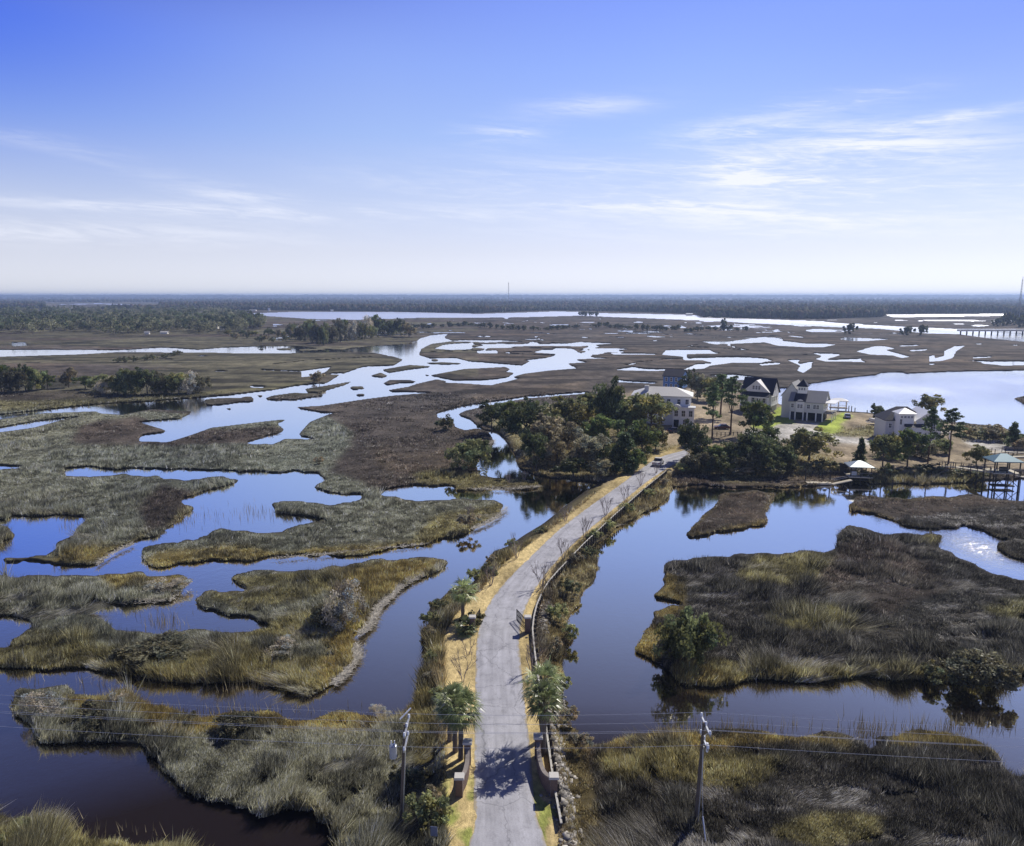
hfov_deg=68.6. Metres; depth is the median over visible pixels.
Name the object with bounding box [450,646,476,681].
bare tree
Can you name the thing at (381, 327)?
marsh tree
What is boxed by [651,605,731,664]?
bush
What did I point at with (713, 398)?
pine tree
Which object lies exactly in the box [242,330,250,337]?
shrub
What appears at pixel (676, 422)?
door
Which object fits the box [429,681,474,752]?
palm tree
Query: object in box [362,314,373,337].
marsh tree
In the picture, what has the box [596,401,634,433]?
oak tree
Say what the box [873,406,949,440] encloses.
house
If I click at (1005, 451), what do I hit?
boardwalk
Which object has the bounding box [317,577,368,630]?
bush
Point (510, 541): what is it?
shrub
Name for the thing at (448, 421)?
bush
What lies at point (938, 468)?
shrub
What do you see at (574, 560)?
shrub
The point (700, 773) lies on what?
utility pole
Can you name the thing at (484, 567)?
shrub
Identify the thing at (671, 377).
blue house
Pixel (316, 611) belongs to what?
bush
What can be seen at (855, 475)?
gazebo
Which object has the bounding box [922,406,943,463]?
pine tree
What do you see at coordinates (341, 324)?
marsh tree
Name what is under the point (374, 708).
rush clump
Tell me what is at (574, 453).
grey oak tree
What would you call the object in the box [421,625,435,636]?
shrub
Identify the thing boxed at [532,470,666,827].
timber bulkhead
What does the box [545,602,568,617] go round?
shrub
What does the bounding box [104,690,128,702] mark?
rush clump
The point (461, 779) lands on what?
entrance wall
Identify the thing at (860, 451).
cedar tree
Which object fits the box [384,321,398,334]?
marsh tree
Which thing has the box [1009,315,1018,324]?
tree
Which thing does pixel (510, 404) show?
oak tree
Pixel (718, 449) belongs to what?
oak tree
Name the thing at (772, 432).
oak tree
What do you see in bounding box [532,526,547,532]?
shrub
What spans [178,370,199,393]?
oak tree
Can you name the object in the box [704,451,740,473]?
bush
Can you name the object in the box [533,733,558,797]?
entrance wall
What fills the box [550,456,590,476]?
oak tree
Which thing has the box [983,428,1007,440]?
shrub
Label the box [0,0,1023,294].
sky
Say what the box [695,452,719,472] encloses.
bush
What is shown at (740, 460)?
bush
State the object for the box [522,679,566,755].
palm tree
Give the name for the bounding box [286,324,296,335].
marsh tree
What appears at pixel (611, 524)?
shrub
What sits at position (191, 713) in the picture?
rush clump
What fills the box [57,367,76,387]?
grey oak tree
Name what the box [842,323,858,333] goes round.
tree
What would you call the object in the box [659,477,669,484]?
shrub
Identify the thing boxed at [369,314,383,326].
marsh tree
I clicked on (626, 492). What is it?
bare tree
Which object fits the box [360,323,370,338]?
marsh tree
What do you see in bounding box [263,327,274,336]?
oak tree
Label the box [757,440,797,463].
oak tree
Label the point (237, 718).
rush clump
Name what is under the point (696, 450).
oak tree
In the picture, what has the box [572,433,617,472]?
grey oak tree
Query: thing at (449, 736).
palm tree
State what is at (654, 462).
bare tree
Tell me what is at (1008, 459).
pier gazebo
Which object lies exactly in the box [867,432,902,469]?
oak tree
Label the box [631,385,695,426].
white house
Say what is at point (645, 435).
oak tree
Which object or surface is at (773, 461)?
bush
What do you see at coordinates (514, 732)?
power line
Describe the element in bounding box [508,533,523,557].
bare tree
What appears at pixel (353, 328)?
marsh tree
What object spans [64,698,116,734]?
rush clump
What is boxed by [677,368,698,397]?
oak tree
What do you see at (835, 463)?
shrub
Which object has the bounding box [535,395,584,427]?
oak tree
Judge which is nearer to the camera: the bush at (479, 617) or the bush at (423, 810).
the bush at (423, 810)
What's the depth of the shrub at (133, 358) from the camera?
455.05 m
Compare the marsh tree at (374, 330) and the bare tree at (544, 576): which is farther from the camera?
the marsh tree at (374, 330)
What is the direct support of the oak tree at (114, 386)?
on the ground at (242, 372)
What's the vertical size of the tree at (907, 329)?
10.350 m
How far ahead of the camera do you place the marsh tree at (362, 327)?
679.83 m
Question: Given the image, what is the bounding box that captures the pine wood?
[0,304,266,333]
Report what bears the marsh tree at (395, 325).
on the ground at (242, 372)
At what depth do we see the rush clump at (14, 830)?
54.92 m
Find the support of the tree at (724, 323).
on the ground at (242, 372)
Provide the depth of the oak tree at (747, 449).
168.36 m
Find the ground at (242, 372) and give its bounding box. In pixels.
[0,296,1023,845]
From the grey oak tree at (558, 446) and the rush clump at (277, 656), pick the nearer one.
the rush clump at (277, 656)
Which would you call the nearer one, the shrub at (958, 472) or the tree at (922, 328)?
the shrub at (958, 472)
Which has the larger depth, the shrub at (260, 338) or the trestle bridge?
the trestle bridge
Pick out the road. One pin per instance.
(504, 806)
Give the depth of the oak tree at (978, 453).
172.85 m
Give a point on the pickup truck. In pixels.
(658, 459)
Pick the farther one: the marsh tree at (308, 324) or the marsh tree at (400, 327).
the marsh tree at (400, 327)
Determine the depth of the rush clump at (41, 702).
71.48 m
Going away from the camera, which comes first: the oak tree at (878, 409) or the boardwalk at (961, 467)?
the boardwalk at (961, 467)
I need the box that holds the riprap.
[525,587,587,845]
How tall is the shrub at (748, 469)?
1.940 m
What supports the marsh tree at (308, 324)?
on the ground at (242, 372)
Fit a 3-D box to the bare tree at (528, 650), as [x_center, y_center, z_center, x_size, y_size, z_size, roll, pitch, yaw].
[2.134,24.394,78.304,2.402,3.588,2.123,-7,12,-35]
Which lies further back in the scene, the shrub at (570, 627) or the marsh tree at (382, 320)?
the marsh tree at (382, 320)
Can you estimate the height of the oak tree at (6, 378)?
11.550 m
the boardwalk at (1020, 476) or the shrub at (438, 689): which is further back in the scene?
the boardwalk at (1020, 476)
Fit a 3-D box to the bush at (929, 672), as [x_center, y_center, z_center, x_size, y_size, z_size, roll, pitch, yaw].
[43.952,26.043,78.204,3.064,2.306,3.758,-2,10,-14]
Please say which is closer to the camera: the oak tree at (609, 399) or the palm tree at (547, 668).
the palm tree at (547, 668)
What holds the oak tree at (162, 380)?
on the ground at (242, 372)
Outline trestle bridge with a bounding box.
[957,329,1023,334]
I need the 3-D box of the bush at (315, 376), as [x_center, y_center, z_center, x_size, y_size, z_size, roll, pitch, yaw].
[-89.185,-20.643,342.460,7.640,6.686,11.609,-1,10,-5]
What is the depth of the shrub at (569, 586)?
100.45 m
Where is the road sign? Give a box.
[430,826,437,837]
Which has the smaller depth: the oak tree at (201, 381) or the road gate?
the road gate
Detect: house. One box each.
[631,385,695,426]
[662,369,686,389]
[739,377,780,413]
[781,379,839,422]
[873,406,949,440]
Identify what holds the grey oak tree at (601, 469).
on the ground at (242, 372)
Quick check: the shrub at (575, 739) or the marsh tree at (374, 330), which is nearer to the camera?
the shrub at (575, 739)
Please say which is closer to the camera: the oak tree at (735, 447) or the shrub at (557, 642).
the shrub at (557, 642)
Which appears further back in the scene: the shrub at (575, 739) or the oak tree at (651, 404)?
the oak tree at (651, 404)
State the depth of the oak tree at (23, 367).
311.62 m
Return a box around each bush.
[306,602,341,627]
[309,370,324,383]
[311,456,323,463]
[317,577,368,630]
[388,764,424,790]
[402,789,453,834]
[424,783,445,816]
[434,414,453,429]
[444,438,492,474]
[452,610,485,631]
[455,513,481,527]
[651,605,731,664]
[653,638,674,660]
[679,454,702,470]
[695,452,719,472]
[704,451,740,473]
[728,453,754,472]
[740,451,765,474]
[756,454,786,472]
[773,456,797,470]
[875,449,902,459]
[910,441,939,456]
[920,659,957,684]
[930,438,953,454]
[939,647,1022,693]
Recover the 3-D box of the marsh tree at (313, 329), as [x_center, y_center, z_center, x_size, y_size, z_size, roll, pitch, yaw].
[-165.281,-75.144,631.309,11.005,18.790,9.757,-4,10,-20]
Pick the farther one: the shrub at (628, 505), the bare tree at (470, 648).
the shrub at (628, 505)
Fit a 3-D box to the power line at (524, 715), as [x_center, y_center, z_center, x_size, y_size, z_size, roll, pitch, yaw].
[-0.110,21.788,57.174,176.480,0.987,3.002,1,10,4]
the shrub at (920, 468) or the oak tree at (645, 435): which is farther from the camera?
the oak tree at (645, 435)
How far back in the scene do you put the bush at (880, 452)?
179.79 m
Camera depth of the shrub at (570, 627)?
87.05 m
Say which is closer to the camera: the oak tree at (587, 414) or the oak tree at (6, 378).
the oak tree at (587, 414)
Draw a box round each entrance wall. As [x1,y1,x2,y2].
[454,738,471,796]
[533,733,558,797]
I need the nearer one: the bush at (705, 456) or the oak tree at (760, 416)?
the bush at (705, 456)
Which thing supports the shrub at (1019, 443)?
on the ground at (242, 372)
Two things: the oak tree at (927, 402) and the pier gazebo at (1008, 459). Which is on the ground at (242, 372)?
the oak tree at (927, 402)
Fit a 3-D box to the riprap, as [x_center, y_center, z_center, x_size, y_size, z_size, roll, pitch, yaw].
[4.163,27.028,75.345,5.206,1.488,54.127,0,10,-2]
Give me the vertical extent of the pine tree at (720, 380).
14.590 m
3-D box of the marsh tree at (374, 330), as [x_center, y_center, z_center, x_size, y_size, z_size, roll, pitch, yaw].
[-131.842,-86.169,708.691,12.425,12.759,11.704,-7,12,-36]
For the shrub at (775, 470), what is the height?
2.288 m
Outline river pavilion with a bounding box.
[829,398,848,411]
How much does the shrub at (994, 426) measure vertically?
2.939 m
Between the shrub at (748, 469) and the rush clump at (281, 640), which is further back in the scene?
the shrub at (748, 469)
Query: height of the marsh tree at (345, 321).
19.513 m
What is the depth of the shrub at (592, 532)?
122.01 m
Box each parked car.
[667,427,678,432]
[713,423,729,429]
[844,413,850,418]
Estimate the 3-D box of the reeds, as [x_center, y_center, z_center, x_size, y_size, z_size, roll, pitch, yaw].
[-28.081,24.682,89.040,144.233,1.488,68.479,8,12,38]
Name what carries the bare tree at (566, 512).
on the ground at (242, 372)
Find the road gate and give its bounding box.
[516,609,530,632]
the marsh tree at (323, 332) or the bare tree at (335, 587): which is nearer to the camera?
the bare tree at (335, 587)
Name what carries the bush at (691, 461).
on the ground at (242, 372)
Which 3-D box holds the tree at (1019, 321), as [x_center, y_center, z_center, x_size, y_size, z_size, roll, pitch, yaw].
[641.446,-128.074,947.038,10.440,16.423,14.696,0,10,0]
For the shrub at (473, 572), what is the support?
on the ground at (242, 372)
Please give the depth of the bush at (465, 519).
127.75 m
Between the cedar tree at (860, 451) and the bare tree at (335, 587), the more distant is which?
the cedar tree at (860, 451)
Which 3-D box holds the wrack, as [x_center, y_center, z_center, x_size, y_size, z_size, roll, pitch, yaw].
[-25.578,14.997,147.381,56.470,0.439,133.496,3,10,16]
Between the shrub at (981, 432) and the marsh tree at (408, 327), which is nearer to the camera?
the shrub at (981, 432)
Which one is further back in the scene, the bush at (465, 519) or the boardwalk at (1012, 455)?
the boardwalk at (1012, 455)
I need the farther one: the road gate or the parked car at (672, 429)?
the parked car at (672, 429)
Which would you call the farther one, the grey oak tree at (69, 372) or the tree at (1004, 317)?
the tree at (1004, 317)
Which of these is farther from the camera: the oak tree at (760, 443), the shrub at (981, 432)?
the shrub at (981, 432)
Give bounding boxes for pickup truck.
[652,457,663,465]
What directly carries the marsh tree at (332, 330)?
on the ground at (242, 372)
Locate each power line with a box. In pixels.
[1,726,1022,762]
[5,711,1019,746]
[6,695,1023,729]
[10,713,1019,747]
[11,704,1023,738]
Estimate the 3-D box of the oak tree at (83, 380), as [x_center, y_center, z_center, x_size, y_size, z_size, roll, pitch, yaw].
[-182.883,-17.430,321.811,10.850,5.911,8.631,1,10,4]
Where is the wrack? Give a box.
[96,439,539,688]
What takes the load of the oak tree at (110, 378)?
on the ground at (242, 372)
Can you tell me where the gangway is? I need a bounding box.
[831,475,852,484]
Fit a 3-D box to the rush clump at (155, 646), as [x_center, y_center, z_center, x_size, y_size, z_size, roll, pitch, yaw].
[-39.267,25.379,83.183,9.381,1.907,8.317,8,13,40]
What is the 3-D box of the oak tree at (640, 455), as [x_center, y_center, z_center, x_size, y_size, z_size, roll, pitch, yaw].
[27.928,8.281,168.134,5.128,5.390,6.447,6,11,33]
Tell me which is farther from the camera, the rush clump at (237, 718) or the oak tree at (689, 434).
the oak tree at (689, 434)
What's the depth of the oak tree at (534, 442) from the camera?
168.13 m
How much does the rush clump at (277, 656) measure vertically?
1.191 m
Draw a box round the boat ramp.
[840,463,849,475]
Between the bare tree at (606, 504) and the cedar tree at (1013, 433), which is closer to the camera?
the bare tree at (606, 504)
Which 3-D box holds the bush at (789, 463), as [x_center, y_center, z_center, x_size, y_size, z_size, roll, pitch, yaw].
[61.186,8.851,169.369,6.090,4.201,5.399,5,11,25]
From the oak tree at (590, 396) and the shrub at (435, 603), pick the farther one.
the oak tree at (590, 396)
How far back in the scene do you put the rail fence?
210.18 m
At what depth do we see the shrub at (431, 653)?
80.73 m
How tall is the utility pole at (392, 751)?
9.602 m
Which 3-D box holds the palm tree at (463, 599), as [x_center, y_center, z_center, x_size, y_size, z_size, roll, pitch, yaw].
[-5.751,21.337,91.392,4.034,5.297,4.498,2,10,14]
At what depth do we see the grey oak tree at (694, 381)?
281.27 m
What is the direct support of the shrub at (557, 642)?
on the ground at (242, 372)
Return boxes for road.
[469,450,690,845]
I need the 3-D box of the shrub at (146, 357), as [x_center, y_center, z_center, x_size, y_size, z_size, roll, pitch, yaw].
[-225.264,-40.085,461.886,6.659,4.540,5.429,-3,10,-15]
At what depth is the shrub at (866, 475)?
163.36 m
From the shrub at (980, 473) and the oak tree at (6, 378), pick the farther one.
the oak tree at (6, 378)
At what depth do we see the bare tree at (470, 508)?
135.13 m
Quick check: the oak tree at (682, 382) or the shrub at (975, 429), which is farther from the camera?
the oak tree at (682, 382)
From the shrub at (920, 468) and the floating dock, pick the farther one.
the shrub at (920, 468)
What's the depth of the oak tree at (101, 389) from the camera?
306.67 m
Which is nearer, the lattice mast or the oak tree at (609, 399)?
the oak tree at (609, 399)
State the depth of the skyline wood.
2610.52 m
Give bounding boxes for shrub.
[118,356,128,361]
[128,355,140,360]
[141,354,150,359]
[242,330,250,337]
[254,334,265,340]
[274,329,280,337]
[419,610,439,622]
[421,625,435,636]
[421,669,439,679]
[423,650,436,663]
[427,598,448,609]
[428,686,445,699]
[466,568,482,579]
[481,561,498,576]
[485,553,496,562]
[504,538,517,545]
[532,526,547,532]
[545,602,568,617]
[548,636,562,652]
[551,673,572,691]
[556,705,579,726]
[558,576,582,591]
[561,622,579,639]
[565,731,593,751]
[567,551,584,564]
[579,545,600,555]
[586,528,603,537]
[605,518,616,529]
[618,503,634,512]
[643,488,656,495]
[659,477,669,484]
[674,462,690,470]
[729,466,754,474]
[760,465,785,474]
[787,463,805,468]
[804,458,831,469]
[826,460,840,469]
[855,468,877,477]
[873,465,903,474]
[904,464,936,471]
[925,463,952,473]
[948,468,972,475]
[960,425,977,435]
[968,428,1002,439]
[973,471,988,476]
[979,424,1004,429]
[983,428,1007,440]
[1010,437,1023,449]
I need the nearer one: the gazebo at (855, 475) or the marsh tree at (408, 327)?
the gazebo at (855, 475)
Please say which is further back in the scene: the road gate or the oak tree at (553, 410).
the oak tree at (553, 410)
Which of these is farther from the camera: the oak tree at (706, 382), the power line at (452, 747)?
the oak tree at (706, 382)
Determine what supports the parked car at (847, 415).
on the ground at (242, 372)
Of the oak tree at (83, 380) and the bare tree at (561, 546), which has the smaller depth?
the bare tree at (561, 546)
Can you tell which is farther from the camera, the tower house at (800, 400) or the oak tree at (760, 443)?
the tower house at (800, 400)
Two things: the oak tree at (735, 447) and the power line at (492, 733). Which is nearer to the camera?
the power line at (492, 733)
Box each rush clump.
[0,816,35,845]
[17,690,68,718]
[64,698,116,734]
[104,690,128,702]
[108,629,199,670]
[139,576,192,592]
[171,710,197,726]
[212,709,258,739]
[261,634,299,659]
[272,652,287,662]
[368,703,390,719]
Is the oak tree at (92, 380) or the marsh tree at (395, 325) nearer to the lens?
the oak tree at (92, 380)
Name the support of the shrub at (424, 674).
on the ground at (242, 372)
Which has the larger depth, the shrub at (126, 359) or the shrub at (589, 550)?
the shrub at (126, 359)
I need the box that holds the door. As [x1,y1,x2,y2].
[673,420,678,426]
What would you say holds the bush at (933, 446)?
on the ground at (242, 372)
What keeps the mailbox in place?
on the ground at (242, 372)
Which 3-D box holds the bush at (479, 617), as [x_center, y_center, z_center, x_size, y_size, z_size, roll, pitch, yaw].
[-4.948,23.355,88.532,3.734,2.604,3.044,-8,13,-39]
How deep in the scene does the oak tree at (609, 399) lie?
204.76 m
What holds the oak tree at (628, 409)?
on the ground at (242, 372)
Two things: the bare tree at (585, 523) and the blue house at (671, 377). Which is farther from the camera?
the blue house at (671, 377)
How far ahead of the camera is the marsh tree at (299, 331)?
659.24 m
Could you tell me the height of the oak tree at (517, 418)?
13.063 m
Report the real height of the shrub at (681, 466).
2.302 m
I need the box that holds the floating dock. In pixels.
[805,469,831,484]
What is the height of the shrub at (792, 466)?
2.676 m
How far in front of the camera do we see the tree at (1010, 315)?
1003.71 m
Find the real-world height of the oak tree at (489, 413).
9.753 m
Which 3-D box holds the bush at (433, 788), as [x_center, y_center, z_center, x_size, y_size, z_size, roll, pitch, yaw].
[-5.854,28.791,56.962,1.864,2.440,2.832,-3,10,-15]
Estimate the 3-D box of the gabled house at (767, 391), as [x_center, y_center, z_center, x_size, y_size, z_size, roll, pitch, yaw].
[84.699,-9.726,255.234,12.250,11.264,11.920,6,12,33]
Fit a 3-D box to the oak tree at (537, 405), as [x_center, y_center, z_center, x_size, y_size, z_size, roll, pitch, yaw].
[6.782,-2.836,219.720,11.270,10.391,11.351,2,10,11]
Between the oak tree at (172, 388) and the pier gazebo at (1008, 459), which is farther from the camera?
the oak tree at (172, 388)
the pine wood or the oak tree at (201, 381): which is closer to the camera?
the oak tree at (201, 381)
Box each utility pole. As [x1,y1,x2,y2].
[389,708,410,821]
[694,712,710,840]
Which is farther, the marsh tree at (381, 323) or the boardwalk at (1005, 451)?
the marsh tree at (381, 323)
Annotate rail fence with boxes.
[713,431,745,435]
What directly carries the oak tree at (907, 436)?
on the ground at (242, 372)
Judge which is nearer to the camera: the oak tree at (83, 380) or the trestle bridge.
the oak tree at (83, 380)
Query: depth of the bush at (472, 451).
171.58 m
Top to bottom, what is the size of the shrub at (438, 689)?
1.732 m
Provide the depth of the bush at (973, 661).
76.36 m
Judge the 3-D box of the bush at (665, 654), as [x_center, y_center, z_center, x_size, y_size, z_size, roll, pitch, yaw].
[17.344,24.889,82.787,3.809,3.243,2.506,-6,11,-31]
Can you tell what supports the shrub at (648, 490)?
on the ground at (242, 372)
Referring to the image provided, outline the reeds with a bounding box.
[0,499,1016,840]
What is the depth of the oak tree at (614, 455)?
167.03 m
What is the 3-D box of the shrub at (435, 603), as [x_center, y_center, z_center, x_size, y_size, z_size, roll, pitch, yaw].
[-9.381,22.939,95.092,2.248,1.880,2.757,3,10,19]
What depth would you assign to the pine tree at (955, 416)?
173.36 m
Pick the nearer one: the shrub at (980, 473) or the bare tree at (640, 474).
the bare tree at (640, 474)
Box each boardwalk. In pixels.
[939,461,997,487]
[986,447,1023,454]
[993,451,1023,457]
[1012,470,1023,491]
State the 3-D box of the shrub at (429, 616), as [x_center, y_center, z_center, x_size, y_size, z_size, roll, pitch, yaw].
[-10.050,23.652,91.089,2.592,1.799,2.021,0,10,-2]
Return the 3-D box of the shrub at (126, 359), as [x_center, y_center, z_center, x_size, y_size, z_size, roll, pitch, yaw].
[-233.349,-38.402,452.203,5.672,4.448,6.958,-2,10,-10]
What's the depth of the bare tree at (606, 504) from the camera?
134.02 m
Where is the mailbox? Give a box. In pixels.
[468,608,479,632]
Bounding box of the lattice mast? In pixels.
[1017,280,1022,316]
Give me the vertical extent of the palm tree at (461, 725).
6.943 m
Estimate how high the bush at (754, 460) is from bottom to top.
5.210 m
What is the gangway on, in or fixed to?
attached to the floating dock
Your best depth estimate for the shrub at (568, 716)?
69.63 m
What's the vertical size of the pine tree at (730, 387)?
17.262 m
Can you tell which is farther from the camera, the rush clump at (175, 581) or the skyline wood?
the skyline wood
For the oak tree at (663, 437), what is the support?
on the ground at (242, 372)
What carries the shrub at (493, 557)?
on the ground at (242, 372)
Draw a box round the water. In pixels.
[0,303,1023,845]
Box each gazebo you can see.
[844,460,874,483]
[982,453,1023,488]
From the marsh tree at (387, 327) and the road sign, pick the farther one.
the marsh tree at (387, 327)
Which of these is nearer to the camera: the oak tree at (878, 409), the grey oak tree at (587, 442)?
the grey oak tree at (587, 442)
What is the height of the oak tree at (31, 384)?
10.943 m
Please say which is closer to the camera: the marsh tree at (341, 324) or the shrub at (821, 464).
the shrub at (821, 464)
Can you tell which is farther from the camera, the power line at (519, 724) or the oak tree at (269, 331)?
the oak tree at (269, 331)
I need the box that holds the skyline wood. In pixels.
[0,294,1023,318]
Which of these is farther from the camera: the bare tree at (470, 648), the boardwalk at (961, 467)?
the boardwalk at (961, 467)
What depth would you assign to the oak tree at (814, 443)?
174.01 m
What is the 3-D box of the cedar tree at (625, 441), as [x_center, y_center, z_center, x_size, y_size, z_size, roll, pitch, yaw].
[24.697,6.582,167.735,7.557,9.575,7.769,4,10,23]
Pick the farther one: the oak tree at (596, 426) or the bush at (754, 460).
the oak tree at (596, 426)
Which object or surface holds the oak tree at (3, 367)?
on the ground at (242, 372)
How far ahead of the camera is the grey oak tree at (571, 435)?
177.47 m
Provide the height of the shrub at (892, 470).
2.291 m
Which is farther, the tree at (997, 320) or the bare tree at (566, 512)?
the tree at (997, 320)
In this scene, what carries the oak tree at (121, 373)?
on the ground at (242, 372)
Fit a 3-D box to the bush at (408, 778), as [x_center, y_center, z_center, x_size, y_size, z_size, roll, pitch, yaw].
[-8.703,29.002,61.369,2.972,2.067,2.423,0,10,2]
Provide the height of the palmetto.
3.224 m
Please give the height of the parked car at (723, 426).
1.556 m
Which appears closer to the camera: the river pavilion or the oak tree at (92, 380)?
the river pavilion
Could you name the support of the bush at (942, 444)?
on the ground at (242, 372)
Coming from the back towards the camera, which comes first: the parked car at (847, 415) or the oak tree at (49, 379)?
the oak tree at (49, 379)
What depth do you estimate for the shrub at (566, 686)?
75.80 m
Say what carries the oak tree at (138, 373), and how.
on the ground at (242, 372)
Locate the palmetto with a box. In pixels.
[453,615,479,638]
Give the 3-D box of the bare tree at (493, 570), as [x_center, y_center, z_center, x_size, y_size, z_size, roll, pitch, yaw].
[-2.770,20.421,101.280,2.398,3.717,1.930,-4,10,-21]
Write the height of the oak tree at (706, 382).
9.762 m
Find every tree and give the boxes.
[0,364,9,390]
[0,367,28,392]
[10,363,42,390]
[22,366,46,390]
[36,370,56,388]
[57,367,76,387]
[70,376,94,388]
[87,374,109,392]
[92,377,114,393]
[99,375,117,393]
[107,376,137,393]
[115,368,144,394]
[129,366,159,393]
[139,370,169,393]
[155,375,182,393]
[166,372,189,393]
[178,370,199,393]
[189,374,211,392]
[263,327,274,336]
[285,322,299,332]
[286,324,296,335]
[293,326,306,340]
[301,319,316,337]
[309,323,319,342]
[317,326,328,344]
[320,322,330,341]
[327,326,339,342]
[328,580,348,600]
[332,318,347,341]
[338,319,350,339]
[345,321,359,339]
[355,320,365,338]
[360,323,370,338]
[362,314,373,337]
[368,325,378,337]
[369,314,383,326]
[374,317,386,333]
[377,322,388,332]
[380,320,394,334]
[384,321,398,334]
[391,317,405,332]
[398,324,405,334]
[401,322,417,335]
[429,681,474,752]
[433,684,467,741]
[434,682,486,760]
[447,575,479,616]
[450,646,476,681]
[461,636,474,654]
[462,505,474,514]
[474,399,507,433]
[482,561,498,585]
[494,401,543,436]
[495,400,517,420]
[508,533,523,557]
[516,397,550,412]
[517,656,566,731]
[520,427,551,470]
[522,637,544,670]
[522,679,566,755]
[527,408,562,434]
[530,412,582,457]
[531,436,566,471]
[531,560,558,587]
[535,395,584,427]
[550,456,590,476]
[557,538,572,558]
[559,447,591,472]
[560,504,572,520]
[569,397,598,424]
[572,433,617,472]
[575,392,597,416]
[578,516,594,536]
[580,413,624,445]
[586,375,624,423]
[586,458,613,477]
[594,441,630,471]
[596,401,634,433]
[598,496,612,514]
[607,431,639,473]
[614,401,644,432]
[620,484,629,501]
[622,392,678,427]
[624,449,646,469]
[626,418,661,453]
[633,468,646,485]
[648,425,668,448]
[653,460,661,472]
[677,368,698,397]
[677,418,711,450]
[688,373,705,399]
[690,443,709,455]
[696,377,721,397]
[702,374,734,414]
[702,382,721,439]
[703,444,732,464]
[715,438,748,460]
[718,375,751,434]
[720,318,726,329]
[733,441,757,466]
[737,428,778,463]
[738,400,774,434]
[753,425,781,443]
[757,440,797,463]
[782,426,844,461]
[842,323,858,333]
[851,437,867,462]
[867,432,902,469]
[870,403,884,417]
[892,427,930,465]
[899,326,915,334]
[911,394,946,411]
[918,324,927,334]
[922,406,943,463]
[936,408,968,463]
[961,444,990,463]
[991,317,1004,325]
[1001,313,1009,325]
[1004,421,1023,446]
[1005,312,1013,324]
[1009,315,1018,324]
[1015,315,1023,326]
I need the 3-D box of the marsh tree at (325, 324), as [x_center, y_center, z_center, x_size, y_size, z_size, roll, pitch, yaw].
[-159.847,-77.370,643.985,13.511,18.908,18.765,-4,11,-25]
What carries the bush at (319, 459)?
on the ground at (242, 372)
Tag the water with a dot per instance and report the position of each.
(108, 789)
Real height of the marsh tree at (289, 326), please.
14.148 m
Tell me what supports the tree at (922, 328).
on the ground at (242, 372)

